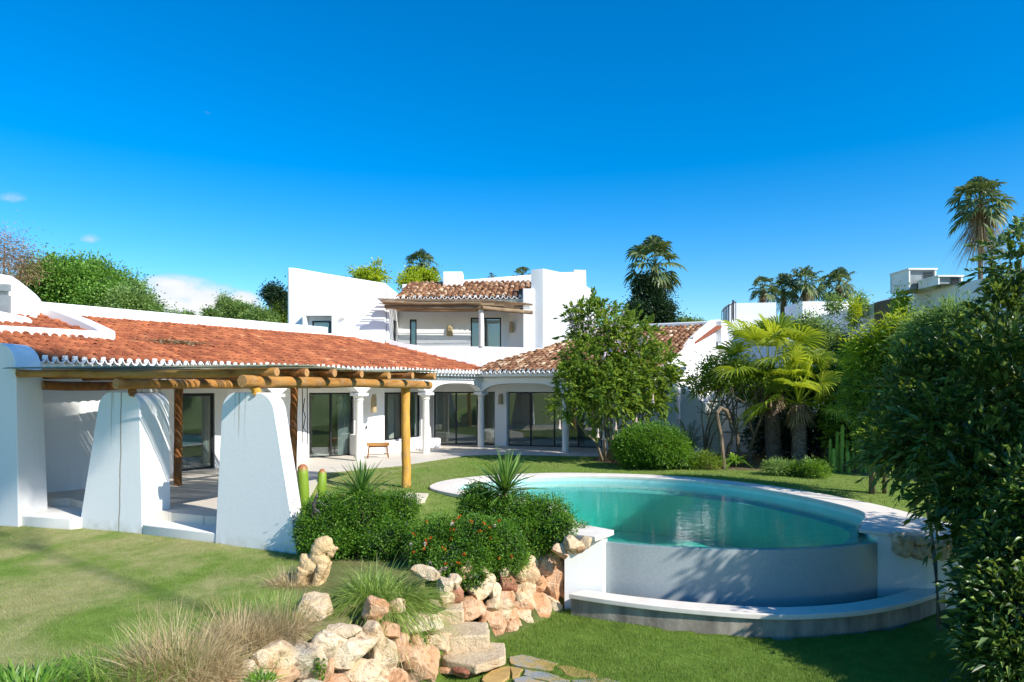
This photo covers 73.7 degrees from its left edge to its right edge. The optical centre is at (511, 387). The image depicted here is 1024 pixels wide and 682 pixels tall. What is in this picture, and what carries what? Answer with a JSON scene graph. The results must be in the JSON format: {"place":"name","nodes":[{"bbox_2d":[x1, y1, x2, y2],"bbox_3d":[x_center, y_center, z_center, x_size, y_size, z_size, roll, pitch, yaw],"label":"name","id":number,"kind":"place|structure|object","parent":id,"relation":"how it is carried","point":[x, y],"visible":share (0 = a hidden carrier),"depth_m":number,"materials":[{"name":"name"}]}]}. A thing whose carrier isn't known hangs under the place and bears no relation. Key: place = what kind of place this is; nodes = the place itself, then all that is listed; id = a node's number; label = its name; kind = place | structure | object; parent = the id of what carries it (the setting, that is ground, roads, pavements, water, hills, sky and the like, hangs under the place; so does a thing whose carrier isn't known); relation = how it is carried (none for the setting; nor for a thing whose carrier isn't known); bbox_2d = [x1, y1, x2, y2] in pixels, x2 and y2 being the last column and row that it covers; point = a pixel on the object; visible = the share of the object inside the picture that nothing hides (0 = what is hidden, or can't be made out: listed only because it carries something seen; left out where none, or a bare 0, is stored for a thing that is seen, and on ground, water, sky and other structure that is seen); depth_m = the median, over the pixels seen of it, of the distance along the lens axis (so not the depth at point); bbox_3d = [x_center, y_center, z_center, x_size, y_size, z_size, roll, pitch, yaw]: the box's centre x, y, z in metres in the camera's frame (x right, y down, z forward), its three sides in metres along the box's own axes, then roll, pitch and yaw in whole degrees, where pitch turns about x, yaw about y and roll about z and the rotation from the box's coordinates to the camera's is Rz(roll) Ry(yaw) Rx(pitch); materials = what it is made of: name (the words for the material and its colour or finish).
{"place":"outdoors","nodes":[
{"label":"outdoors","id":0,"kind":"place"},
{"bbox_2d":[132,334,219,345],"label":"leaf litter","id":1,"kind":"object","parent":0,"point":[174,341],"visible":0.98,"depth_m":19.36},
{"bbox_2d":[47,445,701,525],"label":"patio","id":2,"kind":"structure","parent":0,"point":[193,497],"depth_m":19.93,"materials":[{"name":"tile"}]},
{"bbox_2d":[2,364,437,487],"bbox_3d":[-6.191,1.100,15.761,7.039,3.065,6.335,0,0,18],"label":"pergola","id":3,"kind":"object","parent":2,"relation":"on","point":[254,378],"visible":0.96,"depth_m":14.42,"materials":[{"name":"wood"}]},
{"bbox_2d":[0,447,985,681],"bbox_3d":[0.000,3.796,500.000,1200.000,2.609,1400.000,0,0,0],"label":"ground","id":4,"kind":"structure","parent":0,"point":[928,623],"depth_m":10.05,"materials":[{"name":"plant"}]},
{"bbox_2d":[0,343,47,526],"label":"leaning wall","id":5,"kind":"structure","parent":4,"relation":"on","point":[23,487],"depth_m":14.11,"materials":[{"name":"white paint"}]},
{"bbox_2d":[0,210,68,298],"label":"bare tree","id":6,"kind":"object","parent":4,"relation":"on","point":[4,258],"visible":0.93,"depth_m":40.35,"materials":[{"name":"brown plant"}]},
{"bbox_2d":[21,505,81,529],"bbox_3d":[-9.905,2.825,14.753,3.198,0.350,1.392,0,0,38],"label":"patio step","id":7,"kind":"object","parent":4,"relation":"on","point":[68,517],"visible":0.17,"depth_m":13.99,"materials":[{"name":"beige paint"}]},
{"bbox_2d":[0,654,123,681],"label":"leafy plant","id":8,"kind":"object","parent":4,"relation":"on","point":[11,674],"visible":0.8,"depth_m":6.70,"materials":[{"name":"green plant"}]},
{"bbox_2d":[9,242,157,306],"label":"leafy tree","id":9,"kind":"object","parent":4,"relation":"on","point":[85,280],"visible":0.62,"depth_m":42.46,"materials":[{"name":"green plant"}]},
{"bbox_2d":[81,392,169,533],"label":"leaning wall","id":10,"kind":"structure","parent":4,"relation":"on","point":[127,488],"depth_m":13.61,"materials":[{"name":"white paint"}]},
{"bbox_2d":[91,272,176,312],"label":"tree","id":11,"kind":"object","parent":4,"relation":"on","point":[132,297],"visible":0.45,"depth_m":40.65,"materials":[{"name":"green plant"}]},
{"bbox_2d":[143,520,215,542],"bbox_3d":[-6.153,2.835,13.168,2.660,0.330,0.954,0,0,16],"label":"patio step","id":12,"kind":"object","parent":4,"relation":"on","point":[197,532],"visible":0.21,"depth_m":12.97,"materials":[{"name":"beige paint"}]},
{"bbox_2d":[74,589,288,681],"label":"dry grass","id":13,"kind":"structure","parent":4,"relation":"on","point":[220,672],"depth_m":6.90,"materials":[{"name":"beige plant"}]},
{"bbox_2d":[48,582,341,681],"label":"green grass tuft","id":14,"kind":"object","parent":4,"relation":"on","point":[95,673],"visible":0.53,"depth_m":6.89,"materials":[{"name":"green plant"}]},
{"bbox_2d":[199,304,225,317],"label":"shrub","id":15,"kind":"object","parent":4,"relation":"on","point":[209,312],"visible":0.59,"depth_m":37.36,"materials":[{"name":"green plant"}]},
{"bbox_2d":[212,289,242,317],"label":"leafy tree","id":16,"kind":"object","parent":4,"relation":"on","point":[222,304],"visible":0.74,"depth_m":38.59,"materials":[{"name":"green plant"}]},
{"bbox_2d":[224,295,259,318],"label":"leafy tree","id":17,"kind":"object","parent":4,"relation":"on","point":[243,307],"visible":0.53,"depth_m":38.56,"materials":[{"name":"green plant"}]},
{"bbox_2d":[182,579,316,671],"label":"dry grass","id":18,"kind":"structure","parent":4,"relation":"on","point":[253,636],"depth_m":7.62,"materials":[{"name":"beige plant"}]},
{"bbox_2d":[215,392,301,553],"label":"leaning wall","id":19,"kind":"structure","parent":4,"relation":"on","point":[258,491],"depth_m":12.15,"materials":[{"name":"white paint"}]},
{"bbox_2d":[238,299,283,322],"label":"leafy tree","id":20,"kind":"object","parent":4,"relation":"on","point":[257,313],"visible":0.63,"depth_m":37.30,"materials":[{"name":"green plant"}]},
{"bbox_2d":[253,275,287,317],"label":"dark tree","id":21,"kind":"object","parent":4,"relation":"on","point":[270,291],"visible":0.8,"depth_m":38.15,"materials":[{"name":"green plant"}]},
{"bbox_2d":[266,299,287,323],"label":"leafy tree","id":22,"kind":"object","parent":4,"relation":"on","point":[284,319],"visible":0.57,"depth_m":38.05,"materials":[{"name":"green plant"}]},
{"bbox_2d":[235,587,333,654],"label":"dry grass","id":23,"kind":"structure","parent":4,"relation":"on","point":[306,621],"depth_m":7.93,"materials":[{"name":"beige plant"}]},
{"bbox_2d":[253,559,317,590],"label":"dry grass","id":24,"kind":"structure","parent":4,"relation":"on","point":[287,580],"depth_m":9.77,"materials":[{"name":"beige plant"}]},
{"bbox_2d":[297,464,326,506],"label":"cactus","id":25,"kind":"object","parent":4,"relation":"on","point":[302,479],"visible":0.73,"depth_m":13.62,"materials":[{"name":"plant"}]},
{"bbox_2d":[292,591,333,620],"bbox_3d":[-2.492,2.809,8.462,0.494,0.458,0.384,0,0,0],"label":"rock","id":26,"kind":"object","parent":4,"relation":"on","point":[322,611],"visible":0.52,"depth_m":8.37,"materials":[{"name":"beige stone"}]},
{"bbox_2d":[296,536,337,585],"bbox_3d":[-2.817,2.534,9.896,0.597,0.755,0.318,0,0,0],"label":"rock","id":27,"kind":"object","parent":4,"relation":"on","point":[316,561],"visible":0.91,"depth_m":9.81,"materials":[{"name":"stone"}]},
{"bbox_2d":[218,611,451,681],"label":"rock wall","id":28,"kind":"structure","parent":4,"relation":"on","point":[344,648],"depth_m":7.86,"materials":[{"name":"beige stone"}]},
{"bbox_2d":[240,666,290,681],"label":"leafy plant","id":29,"kind":"object","parent":28,"relation":"on","point":[254,676],"visible":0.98,"depth_m":6.90,"materials":[{"name":"green plant"}]},
{"bbox_2d":[361,595,389,620],"bbox_3d":[-1.664,2.714,8.375,0.300,0.342,0.280,0,0,38],"label":"rock","id":30,"kind":"object","parent":28,"relation":"on","point":[375,608],"visible":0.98,"depth_m":8.28,"materials":[{"name":"beige stone"}]},
{"bbox_2d":[286,484,423,562],"bbox_3d":[-2.612,2.318,11.688,2.294,1.330,1.718,0,0,0],"label":"clipped shrub","id":31,"kind":"object","parent":4,"relation":"on","point":[387,530],"visible":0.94,"depth_m":11.40,"materials":[{"name":"green plant"}]},
{"bbox_2d":[318,456,405,523],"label":"yucca","id":32,"kind":"object","parent":31,"relation":"on","point":[362,481],"visible":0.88,"depth_m":11.86,"materials":[{"name":"green plant"}]},
{"bbox_2d":[0,268,727,492],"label":"villa","id":33,"kind":"object","parent":4,"relation":"on","point":[496,389],"visible":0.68,"depth_m":26.65,"materials":[{"name":"white paint"}]},
{"bbox_2d":[0,295,10,312],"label":"roof window","id":34,"kind":"structure","parent":33,"relation":"in","point":[5,300],"depth_m":18.00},
{"bbox_2d":[174,393,213,470],"bbox_3d":[-9.553,1.340,20.537,0.070,2.320,1.210,0,0,38],"label":"sliding door","id":35,"kind":"structure","parent":33,"relation":"in","point":[211,395],"depth_m":20.92,"materials":[{"name":"black metal"}]},
{"bbox_2d":[203,396,209,466],"bbox_3d":[-9.325,1.360,21.050,0.069,2.220,0.390,0,0,40],"label":"curtain","id":36,"kind":"object","parent":33,"relation":"hanging from","point":[206,431],"visible":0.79,"depth_m":20.97,"materials":[{"name":"fabric"}]},
{"bbox_2d":[309,393,352,457],"bbox_3d":[-6.528,1.350,24.566,1.726,2.300,0.070,0,0,-41],"label":"sliding door","id":37,"kind":"structure","parent":33,"relation":"in","point":[330,394],"depth_m":24.55,"materials":[{"name":"black metal"}]},
{"bbox_2d":[338,394,349,454],"bbox_3d":[-6.125,1.360,25.125,0.069,2.220,0.636,0,0,45],"label":"curtain","id":38,"kind":"object","parent":33,"relation":"hanging from","point":[343,423],"visible":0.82,"depth_m":25.06,"materials":[{"name":"fabric"}]},
{"bbox_2d":[384,392,419,440],"bbox_3d":[-4.392,1.120,27.055,0.070,1.840,2.433,0,0,27],"label":"window","id":39,"kind":"structure","parent":33,"relation":"in","point":[418,396],"depth_m":28.05,"materials":[{"name":"black metal"}]},
{"bbox_2d":[377,298,532,346],"bbox_3d":[-2.353,-2.691,29.664,6.587,1.982,3.077,0,0,0],"label":"pergola","id":40,"kind":"object","parent":33,"relation":"on","point":[480,306],"visible":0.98,"depth_m":28.50,"materials":[{"name":"beige paint"}]},
{"bbox_2d":[434,392,477,444],"bbox_3d":[-2.425,1.350,29.670,1.910,2.300,0.070,0,0,0],"label":"sliding door","id":41,"kind":"structure","parent":33,"relation":"in","point":[434,392],"depth_m":29.63,"materials":[{"name":"black metal"}]},
{"bbox_2d":[509,392,601,447],"bbox_3d":[1.782,1.350,28.588,4.047,2.300,0.070,0,0,15],"label":"sliding door","id":42,"kind":"structure","parent":33,"relation":"in","point":[509,392],"depth_m":28.71,"materials":[{"name":"black metal"}]},
{"bbox_2d":[345,257,399,283],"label":"tree","id":43,"kind":"object","parent":4,"relation":"on","point":[374,274],"visible":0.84,"depth_m":34.98,"materials":[{"name":"green plant"}]},
{"bbox_2d":[300,551,467,672],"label":"ornamental grass","id":44,"kind":"object","parent":4,"relation":"on","point":[353,597],"depth_m":8.86,"materials":[{"name":"green plant"}]},
{"bbox_2d":[393,259,443,290],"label":"tree","id":45,"kind":"object","parent":4,"relation":"on","point":[418,275],"visible":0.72,"depth_m":36.48,"materials":[{"name":"green plant"}]},
{"bbox_2d":[405,248,438,274],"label":"fan palm","id":46,"kind":"object","parent":4,"relation":"on","point":[425,256],"visible":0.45,"depth_m":37.77,"materials":[{"name":"green plant"}]},
{"bbox_2d":[426,599,463,622],"bbox_3d":[-0.955,3.435,9.787,0.559,0.630,0.558,0,0,0],"label":"stone step","id":47,"kind":"object","parent":4,"relation":"on","point":[458,606],"visible":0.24,"depth_m":9.55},
{"bbox_2d":[452,667,475,677],"bbox_3d":[-0.603,3.632,8.704,0.266,0.146,0.228,0,0,-35],"label":"rock","id":48,"kind":"object","parent":4,"relation":"on","point":[461,672],"visible":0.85,"depth_m":8.63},
{"bbox_2d":[440,622,489,651],"bbox_3d":[-0.716,3.525,9.344,0.828,0.450,0.668,0,0,0],"label":"stone step","id":49,"kind":"object","parent":4,"relation":"on","point":[476,635],"visible":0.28,"depth_m":9.09,"materials":[{"name":"stone"}]},
{"bbox_2d":[399,507,532,583],"bbox_3d":[-0.714,2.511,10.747,2.178,1.174,1.626,0,0,0],"label":"flowering shrub","id":50,"kind":"object","parent":4,"relation":"on","point":[493,545],"visible":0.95,"depth_m":10.67,"materials":[{"name":"green plant"}]},
{"bbox_2d":[441,642,505,673],"bbox_3d":[-0.430,3.560,8.963,0.948,0.120,0.668,0,0,-27],"label":"stone step","id":51,"kind":"object","parent":4,"relation":"on","point":[493,656],"visible":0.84,"depth_m":8.81,"materials":[{"name":"stone"}]},
{"bbox_2d":[482,666,509,681],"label":"flagstone","id":52,"kind":"object","parent":4,"relation":"on","point":[501,674],"visible":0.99,"depth_m":8.68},
{"bbox_2d":[410,535,591,635],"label":"rock wall","id":53,"kind":"structure","parent":4,"relation":"on","point":[508,604],"depth_m":10.61,"materials":[{"name":"beige stone"}]},
{"bbox_2d":[428,552,491,590],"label":"flowering shrub","id":54,"kind":"object","parent":53,"relation":"on","point":[444,569],"visible":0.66,"depth_m":10.18,"materials":[{"name":"green plant"}]},
{"bbox_2d":[452,475,583,563],"bbox_3d":[0.061,2.337,11.988,2.366,1.532,1.959,0,0,0],"label":"clipped shrub","id":55,"kind":"object","parent":4,"relation":"on","point":[544,522],"visible":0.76,"depth_m":11.81,"materials":[{"name":"green plant"}]},
{"bbox_2d":[465,445,555,514],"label":"yucca","id":56,"kind":"object","parent":55,"relation":"on","point":[507,476],"visible":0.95,"depth_m":12.18,"materials":[{"name":"green plant"}]},
{"bbox_2d":[509,655,557,670],"bbox_3d":[0.257,3.697,9.101,0.688,0.065,0.368,0,0,26],"label":"flagstone","id":57,"kind":"object","parent":4,"relation":"on","point":[523,660],"visible":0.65,"depth_m":9.05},
{"bbox_2d":[523,669,569,681],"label":"flagstone","id":58,"kind":"object","parent":4,"relation":"on","point":[539,673],"visible":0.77,"depth_m":8.65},
{"bbox_2d":[541,286,690,462],"bbox_3d":[3.414,-0.442,22.650,4.998,5.927,3.875,0,0,0],"label":"trumpet tree","id":59,"kind":"object","parent":4,"relation":"on","point":[613,369],"visible":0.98,"depth_m":22.27,"materials":[{"name":"green plant"}]},
{"bbox_2d":[310,454,978,541],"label":"grass","id":60,"kind":"structure","parent":4,"relation":"on","point":[589,459],"depth_m":19.48,"materials":[{"name":"plant"}]},
{"bbox_2d":[606,414,696,470],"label":"round bush","id":61,"kind":"object","parent":4,"relation":"on","point":[657,445],"visible":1,"depth_m":20.52,"materials":[{"name":"green plant"}]},
{"bbox_2d":[618,270,687,323],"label":"dense conifer","id":62,"kind":"object","parent":4,"relation":"on","point":[648,296],"visible":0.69,"depth_m":46.48,"materials":[{"name":"green plant"}]},
{"bbox_2d":[623,235,687,297],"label":"fan palm","id":63,"kind":"object","parent":4,"relation":"on","point":[656,245],"visible":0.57,"depth_m":47.43,"materials":[{"name":"green plant"}]},
{"bbox_2d":[679,451,701,469],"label":"shrub","id":64,"kind":"object","parent":4,"relation":"on","point":[690,464],"visible":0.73,"depth_m":20.70,"materials":[{"name":"green plant"}]},
{"bbox_2d":[429,473,957,640],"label":"swimming pool","id":65,"kind":"structure","parent":4,"relation":"on","point":[783,576],"depth_m":11.35,"materials":[{"name":"stone"}]},
{"bbox_2d":[487,481,860,541],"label":"water","id":66,"kind":"structure","parent":65,"relation":"in","point":[656,486],"depth_m":17.01,"materials":[{"name":"liquid"}]},
{"bbox_2d":[891,532,956,560],"bbox_3d":[6.881,2.642,11.363,1.149,0.474,0.337,0,0,0],"label":"rock ledge","id":67,"kind":"object","parent":65,"relation":"on","point":[908,546],"visible":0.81,"depth_m":11.26,"materials":[{"name":"beige stone"}]},
{"bbox_2d":[676,418,736,453],"bbox_3d":[6.061,1.770,22.650,2.657,1.460,2.674,0,0,23],"label":"cycad","id":68,"kind":"object","parent":4,"relation":"on","point":[692,435],"visible":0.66,"depth_m":22.47,"materials":[{"name":"green plant"}]},
{"bbox_2d":[691,448,727,469],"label":"shrub","id":69,"kind":"object","parent":4,"relation":"on","point":[711,458],"visible":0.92,"depth_m":20.71,"materials":[{"name":"green plant"}]},
{"bbox_2d":[676,345,764,460],"bbox_3d":[7.002,0.495,22.524,3.306,4.031,2.017,0,0,0],"label":"tree","id":70,"kind":"object","parent":4,"relation":"on","point":[704,376],"visible":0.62,"depth_m":22.48,"materials":[{"name":"green plant"}]},
{"bbox_2d":[715,406,731,468],"bbox_3d":[6.542,1.538,20.939,0.796,1.940,0.256,0,0,-31],"label":"dead trunk","id":71,"kind":"object","parent":4,"relation":"on","point":[719,428],"visible":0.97,"depth_m":20.82,"materials":[{"name":"wood"}]},
{"bbox_2d":[726,452,755,468],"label":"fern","id":72,"kind":"object","parent":4,"relation":"on","point":[733,458],"visible":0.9,"depth_m":21.19,"materials":[{"name":"green plant"}]},
{"bbox_2d":[723,386,759,451],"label":"garden wall","id":73,"kind":"structure","parent":4,"relation":"on","point":[726,438],"depth_m":26.31,"materials":[{"name":"white paint"}]},
{"bbox_2d":[697,354,788,462],"bbox_3d":[7.590,0.646,22.737,2.554,3.743,4.102,0,0,0],"label":"gnarled tree","id":74,"kind":"object","parent":4,"relation":"on","point":[743,380],"visible":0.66,"depth_m":21.93,"materials":[{"name":"green plant"}]},
{"bbox_2d":[749,276,780,312],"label":"fan palm","id":75,"kind":"object","parent":4,"relation":"on","point":[762,291],"visible":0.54,"depth_m":39.82,"materials":[{"name":"green plant"}]},
{"bbox_2d":[683,312,847,463],"bbox_3d":[8.416,0.022,22.613,5.188,4.987,5.063,0,0,0],"label":"fan palm","id":76,"kind":"object","parent":4,"relation":"on","point":[768,332],"visible":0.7,"depth_m":22.22,"materials":[{"name":"green plant"}]},
{"bbox_2d":[758,455,798,476],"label":"shrub","id":77,"kind":"object","parent":4,"relation":"on","point":[771,467],"visible":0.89,"depth_m":19.31,"materials":[{"name":"green plant"}]},
{"bbox_2d":[766,273,801,314],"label":"fan palm","id":78,"kind":"object","parent":4,"relation":"on","point":[783,279],"visible":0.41,"depth_m":40.75,"materials":[{"name":"green plant"}]},
{"bbox_2d":[725,393,845,458],"bbox_3d":[10.245,1.486,24.334,5.034,3.140,2.694,0,0,23],"label":"tall shrub","id":79,"kind":"object","parent":4,"relation":"on","point":[786,438],"visible":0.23,"depth_m":24.11,"materials":[{"name":"green plant"}]},
{"bbox_2d":[782,458,807,476],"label":"shrub","id":80,"kind":"object","parent":4,"relation":"on","point":[791,472],"visible":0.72,"depth_m":19.09,"materials":[{"name":"green plant"}]},
{"bbox_2d":[735,342,855,464],"bbox_3d":[8.974,0.536,21.436,4.422,3.928,4.050,0,0,0],"label":"fan palm","id":81,"kind":"object","parent":4,"relation":"on","point":[798,414],"visible":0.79,"depth_m":21.20,"materials":[{"name":"green plant"}]},
{"bbox_2d":[780,265,828,304],"bbox_3d":[17.145,-2.328,40.047,2.498,9.656,2.433,0,0,44],"label":"fan palm","id":82,"kind":"object","parent":4,"relation":"on","point":[806,288],"visible":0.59,"depth_m":39.82,"materials":[{"name":"green plant"}]},
{"bbox_2d":[774,342,850,458],"bbox_3d":[10.749,0.484,24.118,2.722,4.057,4.445,0,0,-29],"label":"palm tree","id":83,"kind":"object","parent":4,"relation":"on","point":[816,368],"visible":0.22,"depth_m":23.55,"materials":[{"name":"green plant"}]},
{"bbox_2d":[797,454,835,478],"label":"shrub","id":84,"kind":"object","parent":4,"relation":"on","point":[816,468],"visible":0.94,"depth_m":18.75,"materials":[{"name":"green plant"}]},
{"bbox_2d":[788,302,859,457],"bbox_3d":[11.095,-0.332,24.294,2.852,5.671,2.881,0,0,0],"label":"tall shrub","id":85,"kind":"object","parent":4,"relation":"on","point":[833,337],"visible":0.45,"depth_m":24.01,"materials":[{"name":"green plant"}]},
{"bbox_2d":[820,286,847,318],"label":"climbing plant","id":86,"kind":"object","parent":4,"relation":"on","point":[837,306],"visible":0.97,"depth_m":24.92,"materials":[{"name":"green plant"}]},
{"bbox_2d":[810,399,858,460],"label":"leafy shrub","id":87,"kind":"object","parent":4,"relation":"on","point":[830,427],"visible":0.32,"depth_m":21.03,"materials":[{"name":"green plant"}]},
{"bbox_2d":[819,267,857,301],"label":"fan palm","id":88,"kind":"object","parent":4,"relation":"on","point":[834,275],"visible":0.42,"depth_m":40.82,"materials":[{"name":"green plant"}]},
{"bbox_2d":[829,424,867,473],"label":"column cactus","id":89,"kind":"object","parent":4,"relation":"on","point":[837,460],"depth_m":20.20,"materials":[{"name":"plant"}]},
{"bbox_2d":[840,292,870,333],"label":"climbing plant","id":90,"kind":"object","parent":4,"relation":"on","point":[855,315],"visible":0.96,"depth_m":23.93,"materials":[{"name":"green plant"}]},
{"bbox_2d":[844,287,874,330],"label":"climbing plant","id":91,"kind":"object","parent":4,"relation":"on","point":[861,298],"visible":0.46,"depth_m":24.39,"materials":[{"name":"green plant"}]},
{"bbox_2d":[826,339,915,493],"bbox_3d":[8.587,0.623,15.965,2.243,3.786,2.972,0,0,0],"label":"tall shrub","id":92,"kind":"object","parent":4,"relation":"on","point":[858,400],"visible":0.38,"depth_m":15.78,"materials":[{"name":"green plant"}]},
{"bbox_2d":[723,274,1023,465],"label":"neighbour house","id":93,"kind":"structure","parent":4,"relation":"on","point":[748,312],"depth_m":26.74,"materials":[{"name":"white paint"}]},
{"bbox_2d":[721,300,740,346],"bbox_3d":[10.539,-3.062,33.200,1.405,2.294,1.200,0,0,0],"label":"stair railing","id":94,"kind":"object","parent":93,"relation":"attached to","point":[732,311],"visible":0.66,"depth_m":32.98,"materials":[{"name":"white metal"}]},
{"bbox_2d":[889,268,937,293],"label":"roof unit","id":95,"kind":"structure","parent":93,"relation":"on","point":[912,276],"depth_m":20.68,"materials":[{"name":"paint"}]},
{"bbox_2d":[916,275,963,288],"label":"roof unit","id":96,"kind":"structure","parent":93,"relation":"on","point":[937,281],"depth_m":19.73,"materials":[{"name":"paint"}]},
{"bbox_2d":[827,294,939,492],"bbox_3d":[8.840,0.215,15.930,2.739,4.582,2.355,0,0,38],"label":"tall shrub","id":97,"kind":"object","parent":4,"relation":"on","point":[859,346],"visible":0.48,"depth_m":15.75,"materials":[{"name":"green plant"}]},
{"bbox_2d":[886,279,917,323],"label":"climbing plant","id":98,"kind":"object","parent":4,"relation":"on","point":[902,303],"visible":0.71,"depth_m":20.92,"materials":[{"name":"green plant"}]},
{"bbox_2d":[866,281,988,440],"bbox_3d":[8.678,0.133,14.245,2.104,4.740,2.934,0,0,0],"label":"tall shrub","id":99,"kind":"object","parent":4,"relation":"on","point":[910,333],"visible":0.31,"depth_m":13.82,"materials":[{"name":"green plant"}]},
{"bbox_2d":[843,215,1023,630],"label":"oleander","id":100,"kind":"object","parent":4,"relation":"on","point":[961,403],"visible":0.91,"depth_m":10.10,"materials":[{"name":"green plant"}]},
{"bbox_2d":[927,443,1023,681],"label":"oleander","id":101,"kind":"object","parent":4,"relation":"on","point":[988,602],"visible":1,"depth_m":8.08,"materials":[{"name":"green plant"}]},
{"bbox_2d":[942,176,1018,278],"bbox_3d":[23.198,-4.004,34.122,3.304,13.008,3.536,0,0,-39],"label":"fan palm","id":102,"kind":"object","parent":4,"relation":"on","point":[982,188],"visible":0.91,"depth_m":33.79,"materials":[{"name":"green plant"}]},
{"bbox_2d":[981,214,1023,274],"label":"tree","id":103,"kind":"object","parent":4,"relation":"on","point":[1003,241],"visible":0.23,"depth_m":20.97,"materials":[{"name":"green plant"}]},
{"bbox_2d":[0,0,1023,365],"label":"sky","id":104,"kind":"structure","parent":0,"point":[206,147],"materials":[{"name":"blue"}]},
{"bbox_2d":[439,608,967,681],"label":"grass","id":105,"kind":"structure","parent":0,"point":[624,626],"depth_m":9.37,"materials":[{"name":"plant"}]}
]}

